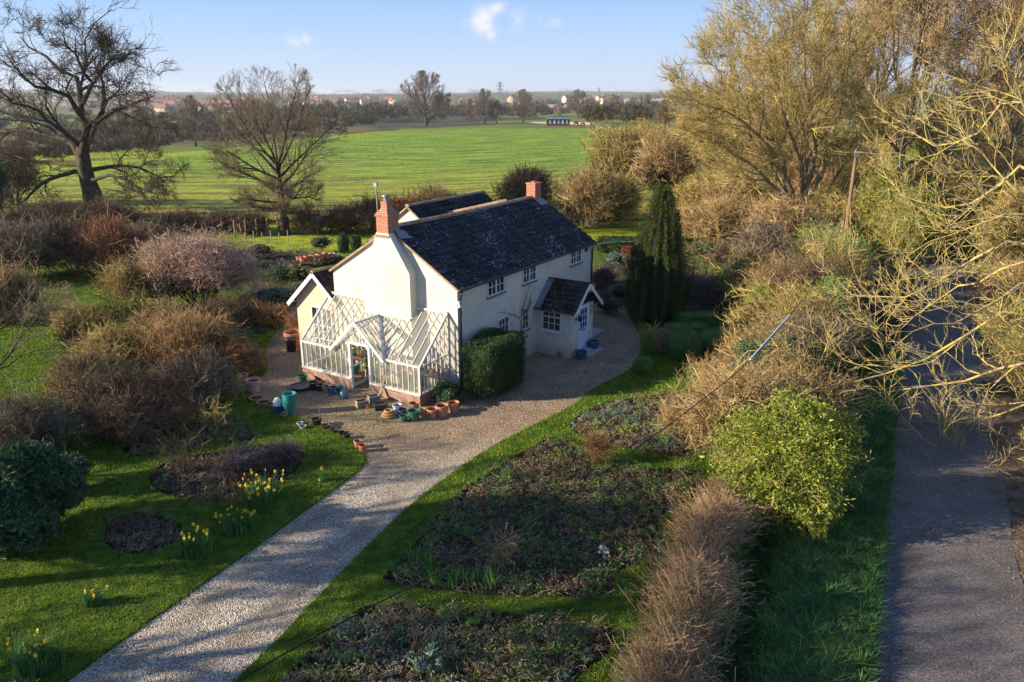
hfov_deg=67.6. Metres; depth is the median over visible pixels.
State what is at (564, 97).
town house
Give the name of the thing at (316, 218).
notice board
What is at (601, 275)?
garden shrub
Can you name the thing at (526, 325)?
window
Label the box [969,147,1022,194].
hedge bush
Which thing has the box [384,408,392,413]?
wicker ring
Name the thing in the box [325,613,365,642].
bed plant
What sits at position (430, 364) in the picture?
potted plant
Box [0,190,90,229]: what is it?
thicket
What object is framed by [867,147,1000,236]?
hedge bush
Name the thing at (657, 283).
columnar yew
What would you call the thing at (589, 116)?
field tree
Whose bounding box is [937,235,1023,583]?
verge
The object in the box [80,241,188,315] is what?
olive shrub
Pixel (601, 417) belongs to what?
bed plant
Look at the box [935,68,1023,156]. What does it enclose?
hedgerow tree
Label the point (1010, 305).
bank grass
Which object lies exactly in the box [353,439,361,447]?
terracotta pot
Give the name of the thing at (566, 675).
bed planting
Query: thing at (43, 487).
evergreen bush
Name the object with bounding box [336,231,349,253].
yew column
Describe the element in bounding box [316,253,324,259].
terracotta pot
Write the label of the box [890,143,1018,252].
hedge bush
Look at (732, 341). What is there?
hedge bush
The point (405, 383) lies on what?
potted plant
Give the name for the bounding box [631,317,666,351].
variegated bush
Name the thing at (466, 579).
iris clump
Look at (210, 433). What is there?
bed planting
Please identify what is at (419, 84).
field tree
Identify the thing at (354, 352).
potted plant
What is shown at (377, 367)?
potted plant
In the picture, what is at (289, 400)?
teal pot
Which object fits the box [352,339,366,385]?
door
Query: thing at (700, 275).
garden shrub
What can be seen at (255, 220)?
field fence
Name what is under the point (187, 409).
brown shrub
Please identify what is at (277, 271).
garden shrub
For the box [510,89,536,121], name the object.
field tree
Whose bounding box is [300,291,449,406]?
greenhouse
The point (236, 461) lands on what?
lavender
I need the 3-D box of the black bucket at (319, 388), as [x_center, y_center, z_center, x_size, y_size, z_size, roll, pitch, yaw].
[-7.532,1.820,29.969,0.334,0.255,0.330,0,18,0]
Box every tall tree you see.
[721,10,872,176]
[799,0,974,171]
[808,0,1023,237]
[907,0,1023,248]
[912,0,1023,171]
[930,1,1023,162]
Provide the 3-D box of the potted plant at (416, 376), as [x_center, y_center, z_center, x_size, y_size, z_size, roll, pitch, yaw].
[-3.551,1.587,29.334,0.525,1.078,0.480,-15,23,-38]
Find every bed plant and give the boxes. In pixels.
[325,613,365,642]
[329,647,366,667]
[430,520,445,531]
[459,525,478,537]
[463,611,481,625]
[492,465,517,482]
[512,643,547,679]
[532,479,554,492]
[547,448,562,457]
[552,619,581,642]
[568,515,585,530]
[579,567,602,586]
[594,412,607,421]
[617,424,629,432]
[625,544,646,565]
[634,461,657,473]
[666,480,683,494]
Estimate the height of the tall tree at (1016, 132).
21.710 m
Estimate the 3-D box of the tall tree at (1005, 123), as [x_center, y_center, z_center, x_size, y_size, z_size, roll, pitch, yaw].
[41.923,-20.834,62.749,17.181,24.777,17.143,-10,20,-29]
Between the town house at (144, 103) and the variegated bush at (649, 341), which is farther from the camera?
the town house at (144, 103)
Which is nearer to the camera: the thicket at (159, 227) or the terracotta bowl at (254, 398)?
the terracotta bowl at (254, 398)
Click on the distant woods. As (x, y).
(368, 94)
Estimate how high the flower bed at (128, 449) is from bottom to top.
0.201 m
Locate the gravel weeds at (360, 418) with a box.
[298,390,455,449]
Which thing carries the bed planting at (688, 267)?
on the flower bed at (691, 303)
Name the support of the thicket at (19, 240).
on the lawn at (98, 542)
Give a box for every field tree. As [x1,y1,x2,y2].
[127,109,155,149]
[153,114,175,142]
[176,95,207,146]
[242,99,267,119]
[399,70,450,125]
[459,98,477,122]
[472,88,495,123]
[485,100,506,123]
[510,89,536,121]
[552,102,565,115]
[566,89,590,118]
[579,107,601,124]
[603,95,623,106]
[623,97,641,106]
[633,94,657,113]
[653,100,679,127]
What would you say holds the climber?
attached to the cottage
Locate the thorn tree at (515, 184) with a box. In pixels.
[485,157,559,209]
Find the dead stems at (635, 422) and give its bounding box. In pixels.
[570,389,702,455]
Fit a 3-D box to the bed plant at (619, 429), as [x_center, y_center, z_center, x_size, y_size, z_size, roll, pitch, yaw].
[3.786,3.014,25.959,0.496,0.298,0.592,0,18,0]
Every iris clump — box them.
[404,543,419,562]
[420,546,439,565]
[425,564,446,584]
[446,567,461,588]
[463,568,475,585]
[476,562,489,581]
[486,565,500,588]
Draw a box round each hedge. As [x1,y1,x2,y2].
[585,449,788,681]
[593,235,712,253]
[664,321,709,332]
[671,310,721,326]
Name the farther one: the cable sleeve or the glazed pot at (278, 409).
the glazed pot at (278, 409)
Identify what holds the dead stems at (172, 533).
on the flower bed at (111, 544)
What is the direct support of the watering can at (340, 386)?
on the drive
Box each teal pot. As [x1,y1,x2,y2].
[282,391,295,398]
[282,396,295,401]
[282,399,295,404]
[282,402,295,413]
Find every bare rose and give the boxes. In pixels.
[146,417,214,473]
[193,389,233,435]
[221,361,258,400]
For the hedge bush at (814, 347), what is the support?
on the verge at (894, 321)
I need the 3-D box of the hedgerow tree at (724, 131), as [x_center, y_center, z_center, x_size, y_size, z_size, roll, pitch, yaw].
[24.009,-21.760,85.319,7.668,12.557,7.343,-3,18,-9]
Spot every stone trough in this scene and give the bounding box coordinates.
[354,398,368,408]
[366,393,380,403]
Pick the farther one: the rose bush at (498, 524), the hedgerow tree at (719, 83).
the hedgerow tree at (719, 83)
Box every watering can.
[334,388,348,398]
[335,382,343,392]
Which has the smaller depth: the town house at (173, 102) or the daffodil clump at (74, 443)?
the daffodil clump at (74, 443)
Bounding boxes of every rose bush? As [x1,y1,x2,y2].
[478,522,534,574]
[481,516,515,536]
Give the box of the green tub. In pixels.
[297,373,307,381]
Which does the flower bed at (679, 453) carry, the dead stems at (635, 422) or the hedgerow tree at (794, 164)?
the dead stems at (635, 422)
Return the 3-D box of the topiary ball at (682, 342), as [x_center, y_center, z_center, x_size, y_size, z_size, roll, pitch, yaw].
[7.468,0.150,33.008,1.579,1.549,1.657,0,18,0]
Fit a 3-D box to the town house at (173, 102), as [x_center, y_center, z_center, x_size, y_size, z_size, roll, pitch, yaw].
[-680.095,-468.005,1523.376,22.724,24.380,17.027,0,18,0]
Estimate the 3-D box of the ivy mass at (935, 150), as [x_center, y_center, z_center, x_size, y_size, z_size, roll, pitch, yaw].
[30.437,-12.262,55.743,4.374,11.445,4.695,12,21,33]
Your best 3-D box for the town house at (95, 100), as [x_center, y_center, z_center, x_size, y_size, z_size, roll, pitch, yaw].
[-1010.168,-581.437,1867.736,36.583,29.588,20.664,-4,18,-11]
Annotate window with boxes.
[311,305,334,356]
[486,277,506,299]
[498,315,508,330]
[521,307,530,332]
[522,265,537,286]
[540,311,561,333]
[569,250,582,266]
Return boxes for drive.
[68,297,640,681]
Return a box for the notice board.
[310,216,322,233]
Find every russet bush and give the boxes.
[577,422,620,469]
[675,348,743,399]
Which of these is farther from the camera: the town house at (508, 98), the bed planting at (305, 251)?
the town house at (508, 98)
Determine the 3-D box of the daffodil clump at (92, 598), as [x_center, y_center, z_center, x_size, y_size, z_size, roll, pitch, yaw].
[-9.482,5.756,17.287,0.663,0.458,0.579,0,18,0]
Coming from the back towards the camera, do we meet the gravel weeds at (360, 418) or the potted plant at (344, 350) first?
the potted plant at (344, 350)
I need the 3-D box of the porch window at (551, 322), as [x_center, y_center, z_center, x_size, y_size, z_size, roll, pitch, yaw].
[1.727,-0.871,33.593,1.030,1.030,0.110,11,21,30]
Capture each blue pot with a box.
[575,349,586,359]
[587,339,599,348]
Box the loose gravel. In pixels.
[75,343,637,681]
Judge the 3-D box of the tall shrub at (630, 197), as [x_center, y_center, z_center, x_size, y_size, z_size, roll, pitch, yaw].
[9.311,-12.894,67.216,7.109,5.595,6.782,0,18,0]
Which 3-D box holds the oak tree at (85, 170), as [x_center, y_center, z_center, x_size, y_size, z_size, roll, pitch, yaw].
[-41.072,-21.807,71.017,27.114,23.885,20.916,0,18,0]
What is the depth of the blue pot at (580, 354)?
33.39 m
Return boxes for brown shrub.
[0,377,105,452]
[20,336,142,406]
[42,294,121,359]
[51,354,211,451]
[57,313,158,371]
[110,288,213,333]
[116,370,220,436]
[146,344,253,414]
[186,286,256,328]
[202,333,273,377]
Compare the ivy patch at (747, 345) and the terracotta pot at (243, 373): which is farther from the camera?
the terracotta pot at (243, 373)
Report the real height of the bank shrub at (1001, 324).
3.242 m
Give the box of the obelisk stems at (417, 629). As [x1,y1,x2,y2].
[402,592,449,652]
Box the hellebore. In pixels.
[149,473,180,491]
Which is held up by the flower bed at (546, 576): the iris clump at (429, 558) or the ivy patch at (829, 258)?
the iris clump at (429, 558)
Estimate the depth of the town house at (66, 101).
1934.64 m
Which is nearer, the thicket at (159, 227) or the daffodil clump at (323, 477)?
the daffodil clump at (323, 477)
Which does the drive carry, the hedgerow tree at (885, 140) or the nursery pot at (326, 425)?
the nursery pot at (326, 425)
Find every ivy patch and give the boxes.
[697,242,761,299]
[705,305,810,392]
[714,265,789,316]
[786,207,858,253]
[799,237,865,307]
[799,266,865,344]
[859,169,941,285]
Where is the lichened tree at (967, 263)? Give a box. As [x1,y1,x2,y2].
[766,0,1023,490]
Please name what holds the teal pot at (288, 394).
in the teal pot at (289, 400)
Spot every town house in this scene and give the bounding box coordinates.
[52,95,61,101]
[61,99,69,104]
[89,98,100,105]
[137,99,149,106]
[154,104,166,111]
[156,98,170,103]
[163,100,177,106]
[196,99,209,108]
[308,96,319,104]
[344,97,356,102]
[360,97,372,105]
[367,95,378,103]
[507,94,515,102]
[562,95,575,102]
[600,96,608,102]
[614,94,623,100]
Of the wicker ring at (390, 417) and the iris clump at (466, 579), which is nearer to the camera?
the iris clump at (466, 579)
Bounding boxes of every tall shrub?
[544,157,624,226]
[574,113,664,187]
[588,163,649,226]
[622,116,710,200]
[623,116,673,146]
[662,165,724,224]
[681,167,770,209]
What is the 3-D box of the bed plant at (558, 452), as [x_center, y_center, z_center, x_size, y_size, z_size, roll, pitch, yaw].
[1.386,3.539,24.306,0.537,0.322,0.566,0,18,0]
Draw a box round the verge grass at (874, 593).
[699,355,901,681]
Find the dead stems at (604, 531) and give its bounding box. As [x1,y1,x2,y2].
[383,433,713,597]
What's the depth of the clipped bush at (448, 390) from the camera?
28.48 m
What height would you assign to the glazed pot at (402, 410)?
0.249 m
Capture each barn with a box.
[549,105,566,111]
[624,99,671,105]
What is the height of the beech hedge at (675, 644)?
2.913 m
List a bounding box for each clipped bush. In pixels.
[430,379,469,401]
[459,326,527,397]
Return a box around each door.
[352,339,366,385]
[577,302,589,348]
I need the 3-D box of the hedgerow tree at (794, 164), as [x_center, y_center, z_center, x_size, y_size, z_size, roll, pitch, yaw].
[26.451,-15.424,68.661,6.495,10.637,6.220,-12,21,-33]
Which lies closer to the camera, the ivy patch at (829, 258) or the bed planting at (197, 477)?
the bed planting at (197, 477)
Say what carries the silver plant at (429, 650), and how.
on the flower bed at (596, 652)
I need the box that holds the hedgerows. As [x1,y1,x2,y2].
[0,96,675,158]
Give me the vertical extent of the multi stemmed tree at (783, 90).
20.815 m
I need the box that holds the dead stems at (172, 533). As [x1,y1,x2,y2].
[90,507,185,552]
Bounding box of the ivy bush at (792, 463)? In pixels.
[700,379,875,541]
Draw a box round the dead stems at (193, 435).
[116,411,257,456]
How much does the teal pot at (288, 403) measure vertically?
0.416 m
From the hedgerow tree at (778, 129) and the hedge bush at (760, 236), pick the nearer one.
the hedge bush at (760, 236)
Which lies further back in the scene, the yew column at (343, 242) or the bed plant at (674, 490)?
the yew column at (343, 242)
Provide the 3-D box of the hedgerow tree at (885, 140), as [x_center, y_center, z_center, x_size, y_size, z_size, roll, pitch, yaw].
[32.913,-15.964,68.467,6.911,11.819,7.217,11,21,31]
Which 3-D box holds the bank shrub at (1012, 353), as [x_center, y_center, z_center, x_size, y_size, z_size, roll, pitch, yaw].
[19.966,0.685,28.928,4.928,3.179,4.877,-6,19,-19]
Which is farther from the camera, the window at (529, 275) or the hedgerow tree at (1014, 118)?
the hedgerow tree at (1014, 118)
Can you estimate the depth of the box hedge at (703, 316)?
37.82 m
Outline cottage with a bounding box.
[286,177,603,388]
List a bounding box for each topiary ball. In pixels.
[632,356,653,372]
[652,328,671,352]
[666,327,702,361]
[683,363,706,378]
[698,326,730,352]
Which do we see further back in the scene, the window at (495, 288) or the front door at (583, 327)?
the front door at (583, 327)
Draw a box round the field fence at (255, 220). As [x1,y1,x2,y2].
[233,216,360,237]
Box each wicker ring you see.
[381,413,395,418]
[382,410,394,416]
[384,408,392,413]
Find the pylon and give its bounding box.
[497,82,502,103]
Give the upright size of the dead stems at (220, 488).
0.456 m
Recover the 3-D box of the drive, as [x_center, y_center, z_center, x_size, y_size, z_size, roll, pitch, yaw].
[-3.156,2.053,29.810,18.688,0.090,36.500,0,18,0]
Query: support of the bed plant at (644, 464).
on the bed planting at (405, 568)
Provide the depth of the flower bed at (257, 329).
44.41 m
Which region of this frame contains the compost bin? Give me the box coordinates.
[284,337,295,351]
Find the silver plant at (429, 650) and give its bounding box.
[405,641,444,674]
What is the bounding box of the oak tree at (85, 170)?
[0,0,191,218]
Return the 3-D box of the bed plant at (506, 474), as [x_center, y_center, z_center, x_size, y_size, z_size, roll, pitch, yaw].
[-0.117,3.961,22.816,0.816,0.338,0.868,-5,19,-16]
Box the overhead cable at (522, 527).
[236,153,855,681]
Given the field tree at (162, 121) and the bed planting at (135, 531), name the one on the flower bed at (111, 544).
the bed planting at (135, 531)
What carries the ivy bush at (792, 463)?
on the verge at (894, 321)
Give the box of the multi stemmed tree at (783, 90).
[654,0,928,208]
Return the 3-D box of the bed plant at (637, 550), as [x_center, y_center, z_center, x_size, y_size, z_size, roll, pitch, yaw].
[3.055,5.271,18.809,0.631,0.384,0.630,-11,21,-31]
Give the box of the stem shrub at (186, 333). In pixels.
[119,294,251,372]
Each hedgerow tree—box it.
[669,107,719,179]
[679,69,749,163]
[701,89,762,170]
[722,130,777,182]
[752,81,816,182]
[780,114,846,184]
[846,99,920,186]
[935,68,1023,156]
[981,93,1023,240]
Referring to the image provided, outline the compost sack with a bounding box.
[272,397,281,406]
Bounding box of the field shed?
[546,117,569,125]
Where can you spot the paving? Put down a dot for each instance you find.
(596, 331)
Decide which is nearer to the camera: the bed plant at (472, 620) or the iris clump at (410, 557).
the bed plant at (472, 620)
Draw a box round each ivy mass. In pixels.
[708,244,774,307]
[807,223,893,288]
[843,146,906,262]
[864,174,958,285]
[904,90,966,248]
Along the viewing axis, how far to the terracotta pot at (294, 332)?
34.76 m
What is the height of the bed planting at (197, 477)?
0.448 m
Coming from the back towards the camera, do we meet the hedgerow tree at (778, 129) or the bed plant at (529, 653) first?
the hedgerow tree at (778, 129)
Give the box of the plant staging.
[327,349,443,387]
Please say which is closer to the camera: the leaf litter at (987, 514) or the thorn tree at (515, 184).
the leaf litter at (987, 514)
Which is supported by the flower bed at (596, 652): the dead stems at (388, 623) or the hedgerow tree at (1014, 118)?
the dead stems at (388, 623)
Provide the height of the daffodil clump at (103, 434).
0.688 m
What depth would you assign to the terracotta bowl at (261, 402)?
28.59 m
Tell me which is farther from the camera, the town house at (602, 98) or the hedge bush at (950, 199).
the town house at (602, 98)
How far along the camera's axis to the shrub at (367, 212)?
63.82 m
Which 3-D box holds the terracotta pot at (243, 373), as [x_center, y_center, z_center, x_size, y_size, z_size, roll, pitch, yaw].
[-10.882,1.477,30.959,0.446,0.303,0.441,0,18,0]
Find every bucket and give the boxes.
[308,380,318,389]
[315,383,323,391]
[322,384,330,392]
[392,403,401,413]
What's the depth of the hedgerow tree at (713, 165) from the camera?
81.08 m
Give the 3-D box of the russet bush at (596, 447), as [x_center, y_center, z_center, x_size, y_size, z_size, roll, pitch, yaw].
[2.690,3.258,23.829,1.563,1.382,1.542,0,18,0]
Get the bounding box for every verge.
[701,241,913,681]
[876,243,915,618]
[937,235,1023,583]
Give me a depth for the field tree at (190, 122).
385.36 m
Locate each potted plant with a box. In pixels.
[340,343,346,353]
[352,345,358,355]
[357,346,362,356]
[363,342,379,377]
[363,354,384,382]
[400,379,407,388]
[410,380,417,391]
[411,371,422,392]
[412,357,422,369]
[429,361,439,373]
[434,362,439,374]
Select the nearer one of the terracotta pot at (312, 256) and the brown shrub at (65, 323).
the brown shrub at (65, 323)
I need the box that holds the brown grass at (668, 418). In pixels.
[646,378,696,447]
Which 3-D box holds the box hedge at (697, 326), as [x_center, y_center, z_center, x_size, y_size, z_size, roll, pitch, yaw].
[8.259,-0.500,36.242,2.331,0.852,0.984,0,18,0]
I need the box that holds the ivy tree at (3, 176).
[0,156,12,210]
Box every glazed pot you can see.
[271,403,283,413]
[329,385,337,394]
[398,407,406,414]
[399,414,407,421]
[407,408,419,421]
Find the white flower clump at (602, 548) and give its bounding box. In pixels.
[598,543,609,558]
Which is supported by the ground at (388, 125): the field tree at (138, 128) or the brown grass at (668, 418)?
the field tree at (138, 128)
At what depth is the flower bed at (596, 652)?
15.93 m
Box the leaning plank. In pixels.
[379,372,385,397]
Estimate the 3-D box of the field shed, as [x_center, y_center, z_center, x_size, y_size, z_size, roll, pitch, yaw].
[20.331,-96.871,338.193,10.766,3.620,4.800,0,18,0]
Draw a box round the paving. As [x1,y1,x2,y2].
[592,328,604,337]
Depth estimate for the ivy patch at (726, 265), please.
42.28 m
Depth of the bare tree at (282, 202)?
61.62 m
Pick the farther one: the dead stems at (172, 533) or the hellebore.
the hellebore
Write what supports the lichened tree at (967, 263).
on the verge at (1013, 420)
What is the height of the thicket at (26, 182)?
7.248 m
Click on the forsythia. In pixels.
(680, 202)
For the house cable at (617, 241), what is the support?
attached to the cottage
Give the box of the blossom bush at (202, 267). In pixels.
[124,221,274,309]
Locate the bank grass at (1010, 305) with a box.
[997,288,1023,386]
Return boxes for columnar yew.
[621,181,695,325]
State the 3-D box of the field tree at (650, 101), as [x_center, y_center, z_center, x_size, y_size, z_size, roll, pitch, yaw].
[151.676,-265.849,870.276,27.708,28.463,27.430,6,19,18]
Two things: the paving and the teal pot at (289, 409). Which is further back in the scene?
the paving
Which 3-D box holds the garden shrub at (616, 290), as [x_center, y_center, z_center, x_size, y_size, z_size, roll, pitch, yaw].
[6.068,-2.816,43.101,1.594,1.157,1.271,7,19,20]
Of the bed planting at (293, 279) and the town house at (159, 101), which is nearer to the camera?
the bed planting at (293, 279)
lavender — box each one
[204,435,264,485]
[256,435,306,474]
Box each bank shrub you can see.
[957,248,1023,308]
[957,287,1023,348]
[977,315,1023,401]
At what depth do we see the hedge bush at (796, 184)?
63.44 m
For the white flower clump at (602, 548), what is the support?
on the flower bed at (546, 576)
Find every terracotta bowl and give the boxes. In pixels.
[249,395,262,401]
[256,399,269,405]
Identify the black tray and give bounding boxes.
[289,382,309,391]
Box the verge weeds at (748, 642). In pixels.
[694,354,904,681]
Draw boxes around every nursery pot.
[311,416,321,425]
[322,423,330,428]
[330,428,336,432]
[343,432,350,437]
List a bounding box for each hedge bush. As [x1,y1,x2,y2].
[664,339,821,473]
[678,181,763,245]
[684,159,753,184]
[709,316,788,375]
[710,283,785,337]
[713,246,800,310]
[721,210,816,269]
[731,172,795,208]
[737,186,835,247]
[738,294,879,388]
[741,271,873,364]
[756,243,885,337]
[758,348,879,457]
[771,151,861,185]
[771,164,865,203]
[776,221,891,310]
[788,216,881,280]
[800,162,917,253]
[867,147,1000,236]
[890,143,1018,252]
[964,170,1023,269]
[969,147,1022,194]
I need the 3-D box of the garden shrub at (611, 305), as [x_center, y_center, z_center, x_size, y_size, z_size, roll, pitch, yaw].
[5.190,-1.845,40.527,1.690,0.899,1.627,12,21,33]
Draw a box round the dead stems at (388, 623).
[276,594,619,681]
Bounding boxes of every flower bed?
[104,516,182,553]
[124,419,252,456]
[150,448,305,501]
[236,250,344,266]
[240,267,310,333]
[290,608,615,681]
[385,441,706,596]
[571,395,703,456]
[594,255,734,313]
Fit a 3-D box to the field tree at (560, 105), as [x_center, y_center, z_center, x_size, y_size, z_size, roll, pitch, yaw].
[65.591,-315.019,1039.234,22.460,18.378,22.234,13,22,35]
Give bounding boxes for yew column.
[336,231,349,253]
[349,234,361,249]
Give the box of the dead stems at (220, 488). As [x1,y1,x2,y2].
[150,435,305,503]
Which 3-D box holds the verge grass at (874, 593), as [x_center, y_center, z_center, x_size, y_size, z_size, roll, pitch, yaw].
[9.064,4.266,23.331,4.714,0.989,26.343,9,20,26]
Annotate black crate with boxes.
[372,401,386,411]
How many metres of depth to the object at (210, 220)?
64.93 m
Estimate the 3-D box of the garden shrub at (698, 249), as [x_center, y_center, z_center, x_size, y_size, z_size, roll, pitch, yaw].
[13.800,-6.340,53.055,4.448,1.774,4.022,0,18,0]
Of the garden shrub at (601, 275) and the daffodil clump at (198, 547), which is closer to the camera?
the daffodil clump at (198, 547)
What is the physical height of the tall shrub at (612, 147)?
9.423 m
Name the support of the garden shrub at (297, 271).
on the flower bed at (257, 329)
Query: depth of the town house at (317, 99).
1971.55 m
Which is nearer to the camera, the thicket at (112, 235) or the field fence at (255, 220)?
the thicket at (112, 235)
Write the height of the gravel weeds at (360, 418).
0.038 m
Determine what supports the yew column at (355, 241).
on the ground at (388, 125)
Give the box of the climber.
[501,282,534,333]
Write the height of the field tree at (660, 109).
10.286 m
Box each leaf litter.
[75,309,640,681]
[875,270,1023,679]
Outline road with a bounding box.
[872,232,1023,681]
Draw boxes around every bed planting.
[103,509,181,552]
[116,409,253,455]
[155,439,307,500]
[236,245,348,267]
[240,261,310,331]
[275,591,612,681]
[383,434,705,601]
[567,388,705,456]
[595,251,731,314]
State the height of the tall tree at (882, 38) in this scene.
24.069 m
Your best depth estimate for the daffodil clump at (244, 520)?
20.17 m
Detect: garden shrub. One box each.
[221,327,258,343]
[224,292,285,322]
[244,243,277,258]
[247,286,292,301]
[248,296,296,330]
[256,264,288,280]
[285,264,309,277]
[310,234,334,251]
[592,264,619,288]
[593,297,624,313]
[603,251,626,264]
[605,281,631,299]
[621,245,632,254]
[682,266,743,307]
[682,269,711,295]
[683,237,729,262]
[700,236,736,269]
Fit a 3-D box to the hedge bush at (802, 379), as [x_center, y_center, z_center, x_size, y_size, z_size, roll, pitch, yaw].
[8.901,1.851,24.808,5.820,3.474,4.813,0,18,0]
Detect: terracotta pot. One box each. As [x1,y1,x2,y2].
[237,372,248,381]
[245,377,260,392]
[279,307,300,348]
[303,255,310,260]
[310,254,317,259]
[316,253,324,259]
[324,253,330,258]
[348,363,359,374]
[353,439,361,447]
[358,443,366,452]
[409,401,419,407]
[419,407,426,416]
[426,406,437,418]
[435,402,448,416]
[447,400,458,412]
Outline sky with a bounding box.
[0,0,1023,93]
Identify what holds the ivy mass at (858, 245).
on the verge at (894, 321)
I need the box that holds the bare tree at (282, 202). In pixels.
[201,62,347,235]
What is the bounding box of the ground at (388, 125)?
[0,89,1023,680]
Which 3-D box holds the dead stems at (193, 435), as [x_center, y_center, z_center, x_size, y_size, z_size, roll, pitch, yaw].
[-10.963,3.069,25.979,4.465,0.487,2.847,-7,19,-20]
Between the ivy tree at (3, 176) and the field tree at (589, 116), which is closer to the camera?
the ivy tree at (3, 176)
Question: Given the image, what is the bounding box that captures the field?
[4,128,920,219]
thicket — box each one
[0,134,53,205]
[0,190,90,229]
[0,206,77,278]
[0,249,53,323]
[28,205,113,273]
[54,201,160,277]
[61,190,156,226]
[123,207,184,261]
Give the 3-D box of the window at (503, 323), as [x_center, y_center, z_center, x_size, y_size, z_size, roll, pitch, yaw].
[-0.331,-0.472,31.667,0.110,1.050,0.880,11,21,30]
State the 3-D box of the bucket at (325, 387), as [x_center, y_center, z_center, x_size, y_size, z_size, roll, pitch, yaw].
[-7.220,1.870,29.818,0.351,0.254,0.348,0,18,0]
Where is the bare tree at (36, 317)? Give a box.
[0,279,81,413]
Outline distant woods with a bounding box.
[1,88,705,111]
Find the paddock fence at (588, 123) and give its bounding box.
[421,122,589,124]
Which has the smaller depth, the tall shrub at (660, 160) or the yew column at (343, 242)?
the yew column at (343, 242)
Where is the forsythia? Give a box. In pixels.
[675,189,699,215]
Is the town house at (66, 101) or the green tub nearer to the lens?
the green tub
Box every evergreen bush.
[0,437,88,560]
[60,450,94,479]
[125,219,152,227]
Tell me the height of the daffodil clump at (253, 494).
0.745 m
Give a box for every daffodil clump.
[0,665,38,681]
[4,624,74,677]
[65,427,93,448]
[81,584,107,607]
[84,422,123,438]
[169,523,220,558]
[215,505,256,534]
[234,469,283,510]
[314,466,327,481]
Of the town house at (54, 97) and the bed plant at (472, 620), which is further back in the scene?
the town house at (54, 97)
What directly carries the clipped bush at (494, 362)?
on the drive
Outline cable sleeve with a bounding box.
[749,314,790,360]
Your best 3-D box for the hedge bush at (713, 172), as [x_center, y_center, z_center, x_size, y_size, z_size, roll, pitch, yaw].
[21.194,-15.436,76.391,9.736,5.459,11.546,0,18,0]
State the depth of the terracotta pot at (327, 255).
53.32 m
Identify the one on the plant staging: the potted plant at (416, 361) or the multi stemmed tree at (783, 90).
the potted plant at (416, 361)
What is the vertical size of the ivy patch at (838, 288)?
4.448 m
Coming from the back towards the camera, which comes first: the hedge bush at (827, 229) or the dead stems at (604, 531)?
the hedge bush at (827, 229)
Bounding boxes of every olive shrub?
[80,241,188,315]
[128,224,199,269]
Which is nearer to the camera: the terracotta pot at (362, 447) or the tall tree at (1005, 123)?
the terracotta pot at (362, 447)
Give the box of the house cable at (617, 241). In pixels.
[596,236,681,244]
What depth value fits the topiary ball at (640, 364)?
31.55 m
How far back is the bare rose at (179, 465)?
23.30 m
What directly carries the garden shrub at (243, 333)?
on the lawn at (98, 542)
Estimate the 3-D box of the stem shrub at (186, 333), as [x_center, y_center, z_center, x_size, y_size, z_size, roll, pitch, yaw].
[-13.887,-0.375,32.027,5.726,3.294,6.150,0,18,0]
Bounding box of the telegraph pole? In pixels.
[844,150,859,236]
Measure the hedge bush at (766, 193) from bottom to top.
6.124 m
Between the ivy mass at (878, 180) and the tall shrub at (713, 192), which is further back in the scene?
the tall shrub at (713, 192)
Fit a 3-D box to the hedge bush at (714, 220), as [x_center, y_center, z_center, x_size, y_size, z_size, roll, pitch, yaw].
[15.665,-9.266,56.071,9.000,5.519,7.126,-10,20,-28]
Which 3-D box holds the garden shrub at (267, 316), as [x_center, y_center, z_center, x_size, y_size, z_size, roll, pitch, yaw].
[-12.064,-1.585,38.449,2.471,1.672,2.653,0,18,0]
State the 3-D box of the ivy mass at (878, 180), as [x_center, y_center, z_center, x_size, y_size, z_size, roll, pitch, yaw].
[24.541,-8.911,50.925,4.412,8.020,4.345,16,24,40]
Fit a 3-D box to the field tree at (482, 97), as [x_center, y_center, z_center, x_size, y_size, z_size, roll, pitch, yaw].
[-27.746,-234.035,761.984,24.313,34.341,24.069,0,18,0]

